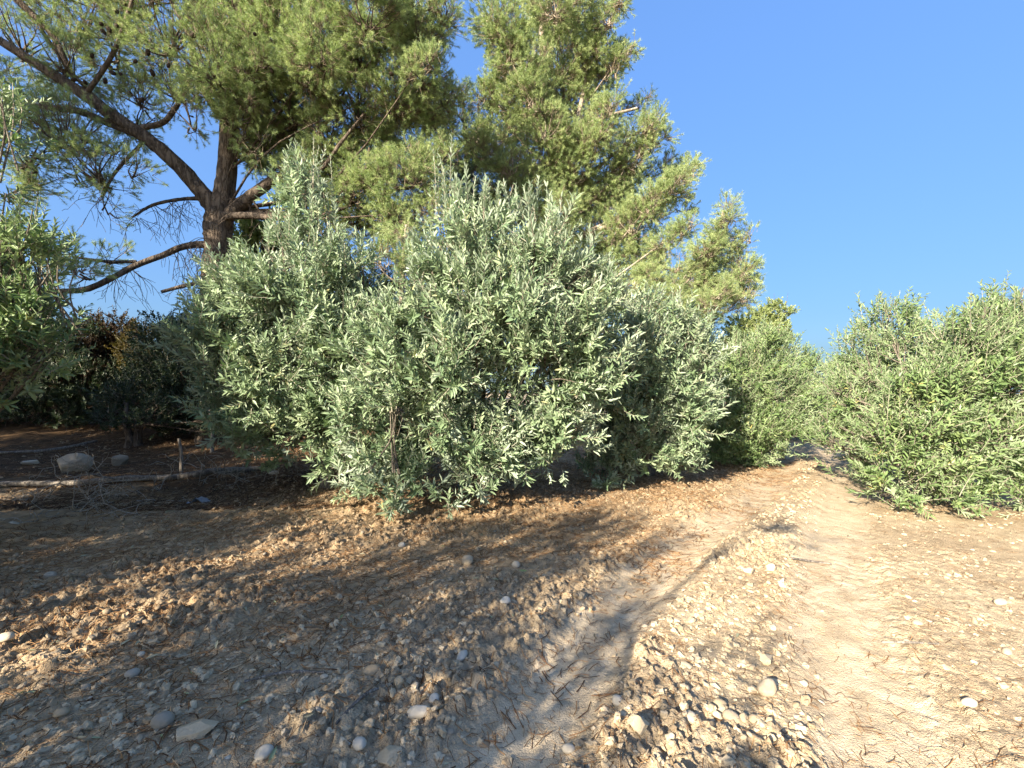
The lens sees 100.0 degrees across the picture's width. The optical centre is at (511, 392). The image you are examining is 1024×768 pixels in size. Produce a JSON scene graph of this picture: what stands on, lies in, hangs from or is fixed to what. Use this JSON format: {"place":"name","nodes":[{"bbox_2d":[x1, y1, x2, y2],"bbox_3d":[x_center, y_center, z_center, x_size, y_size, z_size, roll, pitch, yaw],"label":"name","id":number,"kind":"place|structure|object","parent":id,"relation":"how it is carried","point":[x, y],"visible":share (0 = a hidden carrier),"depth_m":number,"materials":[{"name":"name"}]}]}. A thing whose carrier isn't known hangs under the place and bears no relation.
{"place":"outdoors","nodes":[
{"label":"outdoors","id":0,"kind":"place"},
{"bbox_2d":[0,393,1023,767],"bbox_3d":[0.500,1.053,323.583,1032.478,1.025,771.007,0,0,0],"label":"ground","id":1,"kind":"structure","parent":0,"point":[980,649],"depth_m":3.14,"materials":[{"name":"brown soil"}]},
{"bbox_2d":[0,632,14,641],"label":"stone","id":2,"kind":"object","parent":1,"relation":"on","point":[6,636],"visible":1,"depth_m":2.48,"materials":[{"name":"stone"}]},
{"bbox_2d":[20,460,39,464],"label":"stone","id":3,"kind":"object","parent":1,"relation":"on","point":[30,462],"visible":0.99,"depth_m":8.78,"materials":[{"name":"grey stone"}]},
{"bbox_2d":[0,76,96,412],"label":"olive tree","id":4,"kind":"object","parent":1,"relation":"on","point":[26,309],"visible":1,"depth_m":4.26,"materials":[{"name":"green plant"}]},
{"bbox_2d":[0,440,97,453],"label":"stick","id":5,"kind":"object","parent":1,"relation":"on","point":[42,450],"visible":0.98,"depth_m":9.96,"materials":[{"name":"brown wood"}]},
{"bbox_2d":[43,571,56,577],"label":"stone","id":6,"kind":"object","parent":1,"relation":"on","point":[50,574],"visible":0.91,"depth_m":3.47,"materials":[{"name":"grey stone"}]},
{"bbox_2d":[34,444,84,452],"bbox_3d":[-10.698,1.326,10.176,0.084,0.127,0.845,0,0,37],"label":"stick","id":7,"kind":"object","parent":1,"relation":"on","point":[69,446],"visible":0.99,"depth_m":10.36,"materials":[{"name":"brown wood"}]},
{"bbox_2d":[53,707,69,717],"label":"stone","id":8,"kind":"object","parent":1,"relation":"on","point":[61,712],"visible":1,"depth_m":1.96,"materials":[{"name":"stone"}]},
{"bbox_2d":[0,446,126,503],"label":"dead brush","id":9,"kind":"object","parent":1,"relation":"on","point":[11,495],"visible":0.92,"depth_m":5.90,"materials":[{"name":"brown plant"}]},
{"bbox_2d":[0,314,132,430],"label":"shrub","id":10,"kind":"object","parent":1,"relation":"on","point":[65,405],"visible":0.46,"depth_m":11.96,"materials":[{"name":"green plant"}]},
{"bbox_2d":[57,453,93,472],"bbox_3d":[-8.203,1.340,8.052,0.560,0.427,0.352,0,0,-26],"label":"boulder","id":11,"kind":"object","parent":1,"relation":"on","point":[81,457],"visible":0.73,"depth_m":7.96,"materials":[{"name":"grey stone"}]},
{"bbox_2d":[0,474,152,525],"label":"dead brush","id":12,"kind":"object","parent":1,"relation":"on","point":[94,505],"visible":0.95,"depth_m":5.32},
{"bbox_2d":[46,305,155,421],"bbox_3d":[-12.585,-0.796,13.308,2.586,3.735,3.396,0,0,-40],"label":"shrub","id":13,"kind":"object","parent":1,"relation":"on","point":[107,339],"visible":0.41,"depth_m":12.58,"materials":[{"name":"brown plant"}]},
{"bbox_2d":[111,454,128,465],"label":"rock","id":14,"kind":"object","parent":1,"relation":"on","point":[121,460],"visible":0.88,"depth_m":8.79,"materials":[{"name":"grey stone"}]},
{"bbox_2d":[104,311,155,425],"bbox_3d":[-11.153,-0.619,12.862,2.947,3.470,1.586,0,0,45],"label":"shrub","id":15,"kind":"object","parent":1,"relation":"on","point":[121,343],"visible":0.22,"depth_m":12.22,"materials":[{"name":"green plant"}]},
{"bbox_2d":[67,449,193,511],"bbox_3d":[-5.215,1.161,5.845,2.255,0.690,0.963,0,0,28],"label":"dead brush","id":16,"kind":"object","parent":1,"relation":"on","point":[118,486],"visible":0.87,"depth_m":5.89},
{"bbox_2d":[124,668,140,677],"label":"stone","id":17,"kind":"object","parent":1,"relation":"on","point":[132,672],"visible":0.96,"depth_m":2.25,"materials":[{"name":"grey stone"}]},
{"bbox_2d":[0,447,278,499],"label":"fallen log","id":18,"kind":"object","parent":1,"relation":"on","point":[156,477],"visible":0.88,"depth_m":6.66,"materials":[{"name":"brown wood"}]},
{"bbox_2d":[137,651,144,656],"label":"stone","id":19,"kind":"object","parent":1,"relation":"on","point":[140,653],"visible":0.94,"depth_m":2.42,"materials":[{"name":"grey stone"}]},
{"bbox_2d":[106,301,196,436],"bbox_3d":[-9.400,-0.583,11.957,2.831,3.789,4.321,0,0,-37],"label":"shrub","id":20,"kind":"object","parent":1,"relation":"on","point":[165,372],"visible":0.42,"depth_m":11.17,"materials":[{"name":"green plant"}]},
{"bbox_2d":[79,367,225,448],"bbox_3d":[-8.758,0.415,10.840,4.363,2.122,2.625,0,0,0],"label":"shrub","id":21,"kind":"object","parent":1,"relation":"on","point":[140,416],"visible":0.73,"depth_m":10.33,"materials":[{"name":"green plant"}]},
{"bbox_2d":[150,711,174,729],"bbox_3d":[-1.563,1.466,1.921,0.092,0.071,0.075,0,0,0],"label":"stone","id":22,"kind":"object","parent":1,"relation":"on","point":[163,719],"visible":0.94,"depth_m":1.90,"materials":[{"name":"grey stone"}]},
{"bbox_2d":[177,438,183,472],"bbox_3d":[-6.008,1.174,7.781,0.104,0.694,0.066,0,0,0],"label":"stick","id":23,"kind":"object","parent":1,"relation":"on","point":[181,470],"visible":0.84,"depth_m":7.76,"materials":[{"name":"brown wood"}]},
{"bbox_2d":[0,426,376,509],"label":"bank rubble","id":24,"kind":"object","parent":1,"relation":"on","point":[213,508],"visible":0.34,"depth_m":6.64,"materials":[{"name":"stone"}]},
{"bbox_2d":[176,719,218,741],"bbox_3d":[-1.381,1.477,1.884,0.166,0.061,0.114,0,0,0],"label":"stone","id":25,"kind":"object","parent":1,"relation":"on","point":[199,729],"visible":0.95,"depth_m":1.86,"materials":[{"name":"grey stone"}]},
{"bbox_2d":[186,496,210,503],"bbox_3d":[-4.240,1.453,5.820,0.240,0.083,0.140,0,0,0],"label":"plastic scrap","id":26,"kind":"object","parent":1,"relation":"on","point":[201,499],"visible":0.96,"depth_m":5.79,"materials":[{"name":"blue plastic"}]},
{"bbox_2d":[208,409,213,451],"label":"bare sapling","id":27,"kind":"object","parent":1,"relation":"on","point":[212,448],"visible":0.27,"depth_m":9.92,"materials":[{"name":"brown wood"}]},
{"bbox_2d":[0,416,432,511],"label":"bank litter","id":28,"kind":"object","parent":1,"relation":"on","point":[12,505],"visible":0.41,"depth_m":6.83,"materials":[{"name":"brown plant"}]},
{"bbox_2d":[0,0,475,443],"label":"pine tree","id":29,"kind":"object","parent":1,"relation":"on","point":[250,78],"visible":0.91,"depth_m":9.99,"materials":[{"name":"green plant"}]},
{"bbox_2d":[230,201,290,286],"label":"broadleaf tree","id":30,"kind":"object","parent":1,"relation":"on","point":[245,227],"visible":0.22,"depth_m":13.55,"materials":[{"name":"green plant"}]},
{"bbox_2d":[210,451,310,490],"bbox_3d":[-3.866,1.182,6.683,1.515,0.570,0.825,0,0,-22],"label":"dead brush","id":31,"kind":"object","parent":1,"relation":"on","point":[236,476],"visible":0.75,"depth_m":6.61,"materials":[{"name":"brown plant"}]},
{"bbox_2d":[254,744,273,760],"bbox_3d":[-1.022,1.484,1.769,0.068,0.052,0.067,0,0,0],"label":"stone","id":32,"kind":"object","parent":1,"relation":"on","point":[263,752],"visible":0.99,"depth_m":1.75,"materials":[{"name":"grey stone"}]},
{"bbox_2d":[135,135,400,487],"bbox_3d":[-3.166,-1.080,6.540,3.581,5.276,3.417,0,0,0],"label":"olive tree","id":33,"kind":"object","parent":1,"relation":"on","point":[274,400],"visible":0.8,"depth_m":5.52,"materials":[{"name":"green plant"}]},
{"bbox_2d":[244,670,324,682],"bbox_3d":[-1.184,1.477,2.250,0.380,0.026,0.042,0,0,-14],"label":"stick","id":34,"kind":"object","parent":1,"relation":"on","point":[282,672],"visible":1,"depth_m":2.26,"materials":[{"name":"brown wood"}]},
{"bbox_2d":[172,257,463,379],"bbox_3d":[-6.390,-1.532,14.036,9.933,5.880,3.662,0,0,0],"label":"shrub","id":35,"kind":"object","parent":1,"relation":"on","point":[386,280],"visible":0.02,"depth_m":13.51,"materials":[{"name":"green plant"}]},
{"bbox_2d":[352,736,366,750],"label":"stone","id":36,"kind":"object","parent":1,"relation":"on","point":[359,743],"visible":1,"depth_m":1.78,"materials":[{"name":"grey stone"}]},
{"bbox_2d":[335,682,392,724],"bbox_3d":[-0.697,1.455,2.046,0.018,0.055,0.326,0,0,33],"label":"stick","id":37,"kind":"object","parent":1,"relation":"on","point":[356,701],"visible":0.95,"depth_m":2.01,"materials":[{"name":"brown wood"}]},
{"bbox_2d":[362,664,381,675],"bbox_3d":[-0.748,1.486,2.292,0.101,0.061,0.071,0,0,-27],"label":"stone","id":38,"kind":"object","parent":1,"relation":"on","point":[371,669],"visible":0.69,"depth_m":2.27,"materials":[{"name":"stone"}]},
{"bbox_2d":[378,745,404,766],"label":"stone","id":39,"kind":"object","parent":1,"relation":"on","point":[388,755],"visible":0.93,"depth_m":1.75,"materials":[{"name":"grey stone"}]},
{"bbox_2d":[362,208,431,421],"bbox_3d":[-2.192,-1.060,8.428,1.643,5.337,1.466,0,0,0],"label":"pine tree","id":40,"kind":"object","parent":1,"relation":"on","point":[395,257],"visible":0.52,"depth_m":8.25,"materials":[{"name":"green plant"}]},
{"bbox_2d":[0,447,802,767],"bbox_3d":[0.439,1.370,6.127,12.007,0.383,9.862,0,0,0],"label":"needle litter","id":41,"kind":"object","parent":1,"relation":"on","point":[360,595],"visible":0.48,"depth_m":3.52,"materials":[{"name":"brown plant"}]},
{"bbox_2d":[398,542,404,546],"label":"stone","id":42,"kind":"object","parent":1,"relation":"on","point":[401,544],"visible":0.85,"depth_m":4.18,"materials":[{"name":"grey stone"}]},
{"bbox_2d":[406,705,427,718],"bbox_3d":[-0.428,1.487,1.998,0.132,0.058,0.056,0,0,0],"label":"stone","id":43,"kind":"object","parent":1,"relation":"on","point":[417,711],"visible":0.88,"depth_m":1.98,"materials":[{"name":"beige stone"}]},
{"bbox_2d":[429,693,438,702],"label":"stone","id":44,"kind":"object","parent":1,"relation":"on","point":[433,696],"visible":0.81,"depth_m":2.08,"materials":[{"name":"grey stone"}]},
{"bbox_2d":[456,650,467,660],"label":"stone","id":45,"kind":"object","parent":1,"relation":"on","point":[462,655],"visible":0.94,"depth_m":2.39,"materials":[{"name":"grey stone"}]},
{"bbox_2d":[462,555,472,564],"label":"stone","id":46,"kind":"object","parent":1,"relation":"on","point":[467,559],"visible":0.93,"depth_m":3.73,"materials":[{"name":"stone"}]},
{"bbox_2d":[302,134,647,521],"bbox_3d":[-0.394,-0.817,5.948,4.876,4.771,3.896,0,0,0],"label":"olive tree","id":47,"kind":"object","parent":1,"relation":"on","point":[532,308],"visible":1,"depth_m":4.87,"materials":[{"name":"green plant"}]},
{"bbox_2d":[21,451,980,767],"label":"twig litter","id":48,"kind":"object","parent":1,"relation":"on","point":[449,611],"visible":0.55,"depth_m":2.57,"materials":[{"name":"brown wood"}]},
{"bbox_2d":[500,596,510,603],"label":"stone","id":49,"kind":"object","parent":1,"relation":"on","point":[506,599],"visible":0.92,"depth_m":3.00,"materials":[{"name":"grey stone"}]},
{"bbox_2d":[0,462,1023,767],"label":"gravel","id":50,"kind":"structure","parent":1,"relation":"on","point":[444,712],"depth_m":2.77,"materials":[{"name":"stone"}]},
{"bbox_2d":[0,460,1023,767],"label":"soil clods","id":51,"kind":"object","parent":1,"relation":"on","point":[116,716],"visible":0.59,"depth_m":2.52,"materials":[{"name":"brown soil"}]},
{"bbox_2d":[511,561,519,567],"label":"stone","id":52,"kind":"object","parent":1,"relation":"on","point":[515,564],"visible":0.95,"depth_m":3.70,"materials":[{"name":"grey stone"}]},
{"bbox_2d":[429,73,679,262],"bbox_3d":[1.433,-5.892,17.495,10.502,13.494,3.487,0,0,0],"label":"pine tree","id":53,"kind":"object","parent":1,"relation":"on","point":[461,115],"visible":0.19,"depth_m":17.03,"materials":[{"name":"green plant"}]},
{"bbox_2d":[454,0,711,298],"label":"pine tree","id":54,"kind":"object","parent":1,"relation":"on","point":[545,112],"visible":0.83,"depth_m":13.17,"materials":[{"name":"green plant"}]},
{"bbox_2d":[573,278,741,490],"bbox_3d":[2.279,-0.127,7.297,2.694,3.401,3.415,0,0,0],"label":"olive tree","id":55,"kind":"object","parent":1,"relation":"on","point":[677,360],"visible":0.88,"depth_m":6.30,"materials":[{"name":"green plant"}]},
{"bbox_2d":[616,187,767,339],"bbox_3d":[5.101,-1.900,13.058,5.007,7.235,4.335,0,0,0],"label":"pine tree","id":56,"kind":"object","parent":1,"relation":"on","point":[698,271],"visible":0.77,"depth_m":12.09,"materials":[{"name":"green plant"}]},
{"bbox_2d":[715,295,799,389],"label":"broadleaf tree","id":57,"kind":"object","parent":1,"relation":"on","point":[748,321],"visible":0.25,"depth_m":20.97,"materials":[{"name":"green plant"}]},
{"bbox_2d":[687,313,830,469],"bbox_3d":[4.912,0.007,9.651,3.294,3.404,4.034,0,0,0],"label":"olive tree","id":58,"kind":"object","parent":1,"relation":"on","point":[759,431],"visible":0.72,"depth_m":8.41,"materials":[{"name":"green plant"}]},
{"bbox_2d":[769,338,835,440],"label":"olive tree","id":59,"kind":"object","parent":1,"relation":"on","point":[809,361],"visible":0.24,"depth_m":12.85,"materials":[{"name":"green plant"}]},
{"bbox_2d":[812,356,854,438],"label":"olive tree","id":60,"kind":"object","parent":1,"relation":"on","point":[832,380],"visible":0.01,"depth_m":14.40,"materials":[{"name":"green plant"}]},
{"bbox_2d":[786,286,977,465],"bbox_3d":[7.387,-0.180,8.643,2.873,3.673,3.788,0,0,14],"label":"olive tree","id":61,"kind":"object","parent":1,"relation":"on","point":[863,327],"visible":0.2,"depth_m":7.87,"materials":[{"name":"green plant"}]},
{"bbox_2d":[784,270,1023,519],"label":"olive tree","id":62,"kind":"object","parent":1,"relation":"on","point":[953,396],"visible":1,"depth_m":5.11,"materials":[{"name":"green plant"}]},
{"bbox_2d":[911,619,923,625],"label":"stone","id":63,"kind":"object","parent":1,"relation":"on","point":[917,622],"visible":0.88,"depth_m":2.72,"materials":[{"name":"stone"}]},
{"bbox_2d":[993,598,1007,604],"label":"stone","id":64,"kind":"object","parent":1,"relation":"on","point":[999,601],"visible":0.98,"depth_m":2.98,"materials":[{"name":"stone"}]},
{"bbox_2d":[1001,647,1012,655],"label":"stone","id":65,"kind":"object","parent":1,"relation":"on","point":[1006,651],"visible":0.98,"depth_m":2.43,"materials":[{"name":"stone"}]},
{"bbox_2d":[0,0,1023,393],"label":"sky","id":66,"kind":"structure","parent":0,"point":[874,146],"materials":[{"name":"blue"}]},
{"bbox_2d":[407,435,1013,767],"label":"dirt track","id":67,"kind":"structure","parent":0,"point":[928,716],"depth_m":2.40,"materials":[{"name":"beige soil"}]},
{"bbox_2d":[0,464,1001,767],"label":"fallen leaves","id":68,"kind":"object","parent":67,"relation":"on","point":[272,754],"visible":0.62,"depth_m":2.61,"materials":[{"name":"brown plant"}]},
{"bbox_2d":[0,448,1023,767],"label":"stones","id":69,"kind":"object","parent":67,"relation":"on","point":[640,710],"visible":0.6,"depth_m":2.61,"materials":[{"name":"stone"}]},
{"bbox_2d":[562,743,574,753],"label":"stone","id":70,"kind":"object","parent":67,"relation":"on","point":[568,748],"visible":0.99,"depth_m":1.83,"materials":[{"name":"white stone"}]},
{"bbox_2d":[612,694,622,706],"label":"stone","id":71,"kind":"object","parent":67,"relation":"on","point":[616,699],"visible":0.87,"depth_m":2.05,"materials":[{"name":"grey stone"}]},
{"bbox_2d":[628,714,649,734],"bbox_3d":[0.547,1.427,1.863,0.091,0.066,0.078,0,0,-39],"label":"stone","id":72,"kind":"object","parent":67,"relation":"on","point":[639,724],"visible":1,"depth_m":1.84,"materials":[{"name":"beige stone"}]},
{"bbox_2d":[686,710,695,723],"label":"stone","id":73,"kind":"object","parent":67,"relation":"on","point":[690,715],"visible":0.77,"depth_m":1.91,"materials":[{"name":"stone"}]},
{"bbox_2d":[712,698,726,707],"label":"stone","id":74,"kind":"object","parent":67,"relation":"on","point":[716,702],"visible":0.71,"depth_m":2.03,"materials":[{"name":"stone"}]},
{"bbox_2d":[722,709,739,721],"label":"stone","id":75,"kind":"object","parent":67,"relation":"on","point":[728,714],"visible":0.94,"depth_m":1.95,"materials":[{"name":"stone"}]},
{"bbox_2d":[743,567,753,574],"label":"stone","id":76,"kind":"object","parent":67,"relation":"on","point":[749,570],"visible":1,"depth_m":3.43,"materials":[{"name":"white stone"}]},
{"bbox_2d":[748,714,756,723],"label":"stone","id":77,"kind":"object","parent":67,"relation":"on","point":[752,718],"visible":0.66,"depth_m":1.94,"materials":[{"name":"stone"}]},
{"bbox_2d":[760,654,772,664],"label":"stone","id":78,"kind":"object","parent":67,"relation":"on","point":[765,659],"visible":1,"depth_m":2.34,"materials":[{"name":"beige stone"}]},
{"bbox_2d":[757,678,776,696],"bbox_3d":[1.252,1.447,2.116,0.094,0.088,0.074,0,0,0],"label":"stone","id":79,"kind":"object","parent":67,"relation":"on","point":[766,687],"visible":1,"depth_m":2.09,"materials":[{"name":"stone"}]},
{"bbox_2d":[766,563,775,571],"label":"stone","id":80,"kind":"object","parent":67,"relation":"on","point":[771,567],"visible":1,"depth_m":3.45,"materials":[{"name":"white stone"}]},
{"bbox_2d":[790,557,831,564],"bbox_3d":[2.611,1.471,3.777,0.393,0.087,0.070,0,0,-6],"label":"stick","id":81,"kind":"object","parent":67,"relation":"on","point":[813,561],"visible":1,"depth_m":3.78,"materials":[{"name":"brown wood"}]},
{"bbox_2d":[882,641,938,644],"bbox_3d":[2.351,1.478,2.524,0.285,0.052,0.053,0,0,15],"label":"stick","id":82,"kind":"object","parent":67,"relation":"on","point":[910,642],"visible":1,"depth_m":2.51,"materials":[{"name":"brown wood"}]},
{"bbox_2d":[960,697,977,707],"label":"stone","id":83,"kind":"object","parent":67,"relation":"on","point":[969,702],"visible":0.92,"depth_m":2.03,"materials":[{"name":"stone"}]}
]}

